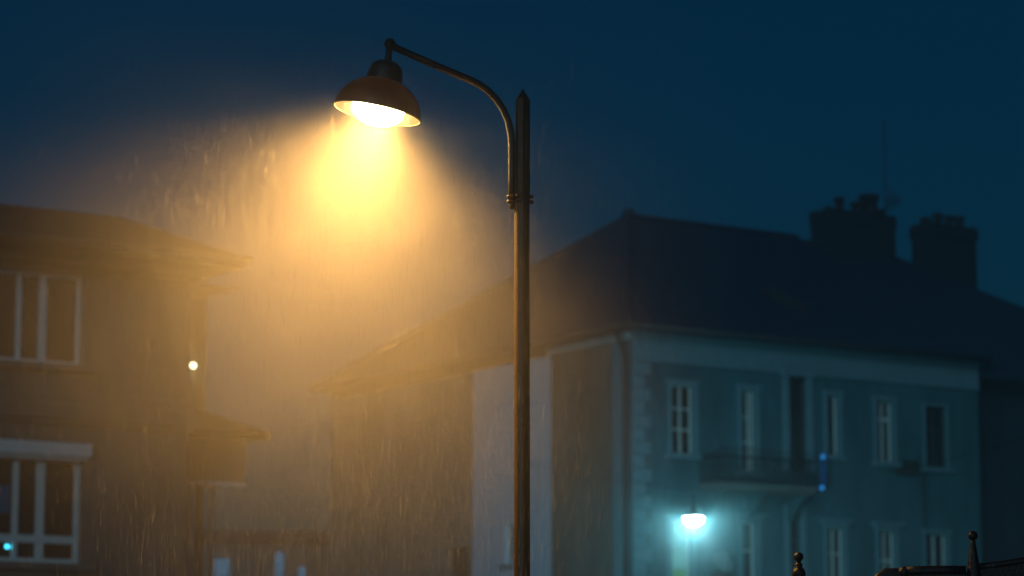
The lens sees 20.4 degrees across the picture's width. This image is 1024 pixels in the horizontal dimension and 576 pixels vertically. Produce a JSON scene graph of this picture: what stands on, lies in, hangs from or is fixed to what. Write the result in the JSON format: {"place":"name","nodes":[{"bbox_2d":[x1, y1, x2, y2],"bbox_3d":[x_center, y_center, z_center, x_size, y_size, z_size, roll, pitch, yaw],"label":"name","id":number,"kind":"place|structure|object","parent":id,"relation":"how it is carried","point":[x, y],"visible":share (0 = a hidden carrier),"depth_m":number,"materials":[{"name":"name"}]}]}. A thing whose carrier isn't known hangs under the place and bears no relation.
{"place":"outdoors","nodes":[
{"label":"outdoors","id":0,"kind":"place"},
{"bbox_2d":[0,204,269,575],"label":"rendered house","id":1,"kind":"structure","parent":0,"point":[121,448],"depth_m":49.29,"materials":[{"name":"paint"}]},
{"bbox_2d":[0,439,93,570],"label":"window","id":2,"kind":"structure","parent":1,"relation":"in","point":[40,480],"depth_m":48.46,"materials":[{"name":"white wood"}]},
{"bbox_2d":[0,269,95,373],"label":"window","id":3,"kind":"structure","parent":1,"relation":"in","point":[40,313],"depth_m":48.92,"materials":[{"name":"white wood"}]},
{"bbox_2d":[189,360,195,370],"bbox_3d":[-5.940,1.434,52.764,0.100,0.181,0.208,6,-10,-35],"label":"wall lamp","id":4,"kind":"object","parent":1,"relation":"attached to","point":[192,365],"visible":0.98,"depth_m":52.74,"materials":[{"name":"glass"}]},
{"bbox_2d":[203,530,329,575],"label":"distant house","id":5,"kind":"structure","parent":0,"point":[267,553],"depth_m":112.81,"materials":[{"name":"grey paint"}]},
{"bbox_2d":[213,557,230,575],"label":"window","id":6,"kind":"structure","parent":5,"relation":"in","point":[221,565],"depth_m":112.46,"materials":[{"name":"glass"}]},
{"bbox_2d":[274,550,285,575],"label":"window","id":7,"kind":"structure","parent":5,"relation":"in","point":[279,556],"depth_m":112.87,"materials":[{"name":"glass"}]},
{"bbox_2d":[297,565,306,575],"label":"window","id":8,"kind":"structure","parent":5,"relation":"in","point":[301,569],"depth_m":112.98,"materials":[{"name":"metal"}]},
{"bbox_2d":[0,0,1023,530],"label":"sky","id":9,"kind":"structure","parent":0,"point":[214,123],"materials":[{"name":"blue"}]},
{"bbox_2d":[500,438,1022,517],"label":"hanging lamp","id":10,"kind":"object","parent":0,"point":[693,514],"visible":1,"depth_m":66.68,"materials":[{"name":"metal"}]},
{"label":"ground","id":11,"kind":"structure","parent":0,"visible":0},
{"bbox_2d":[333,38,533,575],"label":"street lamp","id":12,"kind":"object","parent":11,"relation":"on","point":[380,93],"visible":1,"depth_m":14.72,"materials":[{"name":"black metal"}]},
{"bbox_2d":[309,120,997,575],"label":"townhouse","id":13,"kind":"structure","parent":11,"relation":"on","point":[679,358],"depth_m":81.50,"materials":[{"name":"beige paint"}]},
{"bbox_2d":[451,547,468,575],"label":"window","id":14,"kind":"structure","parent":13,"relation":"in","point":[459,556],"depth_m":83.92,"materials":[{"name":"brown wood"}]},
{"bbox_2d":[498,524,513,568],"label":"window","id":15,"kind":"structure","parent":13,"relation":"in","point":[511,526],"depth_m":81.44,"materials":[{"name":"white wood"}]},
{"bbox_2d":[666,514,696,575],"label":"window","id":16,"kind":"structure","parent":13,"relation":"in","point":[677,527],"depth_m":76.90,"materials":[{"name":"white wood"}]},
{"bbox_2d":[666,378,702,459],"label":"window","id":17,"kind":"structure","parent":13,"relation":"in","point":[678,396],"depth_m":77.45,"materials":[{"name":"white wood"}]},
{"bbox_2d":[711,571,731,575],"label":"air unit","id":18,"kind":"object","parent":13,"relation":"attached to","point":[724,573],"visible":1,"depth_m":77.11,"materials":[{"name":"metal"}]},
{"bbox_2d":[710,550,733,574],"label":"satellite dish","id":19,"kind":"object","parent":13,"relation":"attached to","point":[723,561],"visible":1,"depth_m":76.92,"materials":[{"name":"paint"}]},
{"bbox_2d":[736,383,763,476],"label":"window","id":20,"kind":"structure","parent":13,"relation":"in","point":[744,397],"depth_m":78.70,"materials":[{"name":"white wood"}]},
{"bbox_2d":[734,513,766,575],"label":"window","id":21,"kind":"structure","parent":13,"relation":"in","point":[745,543],"depth_m":78.22,"materials":[{"name":"white wood"}]},
{"bbox_2d":[783,505,807,575],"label":"window","id":22,"kind":"structure","parent":13,"relation":"in","point":[790,528],"depth_m":79.18,"materials":[{"name":"white wood"}]},
{"bbox_2d":[780,369,816,472],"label":"balcony door","id":23,"kind":"structure","parent":13,"relation":"in","point":[792,387],"depth_m":79.77,"materials":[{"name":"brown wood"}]},
{"bbox_2d":[810,455,824,489],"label":"light strip","id":24,"kind":"object","parent":13,"relation":"attached to","point":[823,470],"visible":0.99,"depth_m":79.32,"materials":[{"name":"metal"}]},
{"bbox_2d":[822,390,846,460],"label":"window","id":25,"kind":"structure","parent":13,"relation":"in","point":[829,402],"depth_m":80.49,"materials":[{"name":"white wood"}]},
{"bbox_2d":[819,518,853,575],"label":"window","id":26,"kind":"structure","parent":13,"relation":"in","point":[831,534],"depth_m":80.02,"materials":[{"name":"white wood"}]},
{"bbox_2d":[872,395,901,466],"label":"window","id":27,"kind":"structure","parent":13,"relation":"in","point":[881,409],"depth_m":81.64,"materials":[{"name":"white wood"}]},
{"bbox_2d":[871,522,904,573],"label":"window","id":28,"kind":"structure","parent":13,"relation":"in","point":[883,539],"depth_m":81.14,"materials":[{"name":"white wood"}]},
{"bbox_2d":[895,456,923,474],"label":"flower box","id":29,"kind":"object","parent":13,"relation":"attached to","point":[911,471],"visible":0.97,"depth_m":81.68,"materials":[{"name":"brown wood"}]},
{"bbox_2d":[922,529,951,565],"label":"window","id":30,"kind":"structure","parent":13,"relation":"in","point":[935,553],"depth_m":82.28,"materials":[{"name":"white wood"}]},
{"bbox_2d":[920,403,954,472],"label":"window","id":31,"kind":"structure","parent":13,"relation":"in","point":[933,417],"depth_m":82.78,"materials":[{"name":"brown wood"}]},
{"bbox_2d":[792,552,805,575],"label":"railing post","id":32,"kind":"object","parent":11,"relation":"on","point":[798,570],"visible":1,"depth_m":13.44,"materials":[{"name":"metal"}]},
{"bbox_2d":[801,213,1023,562],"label":"neighbouring house","id":33,"kind":"structure","parent":11,"relation":"on","point":[936,279],"depth_m":88.41,"materials":[{"name":"paint"}]},
{"bbox_2d":[874,531,1023,575],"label":"iron gate","id":34,"kind":"structure","parent":11,"relation":"on","point":[1009,567],"depth_m":13.84,"materials":[{"name":"black metal"}]}
]}

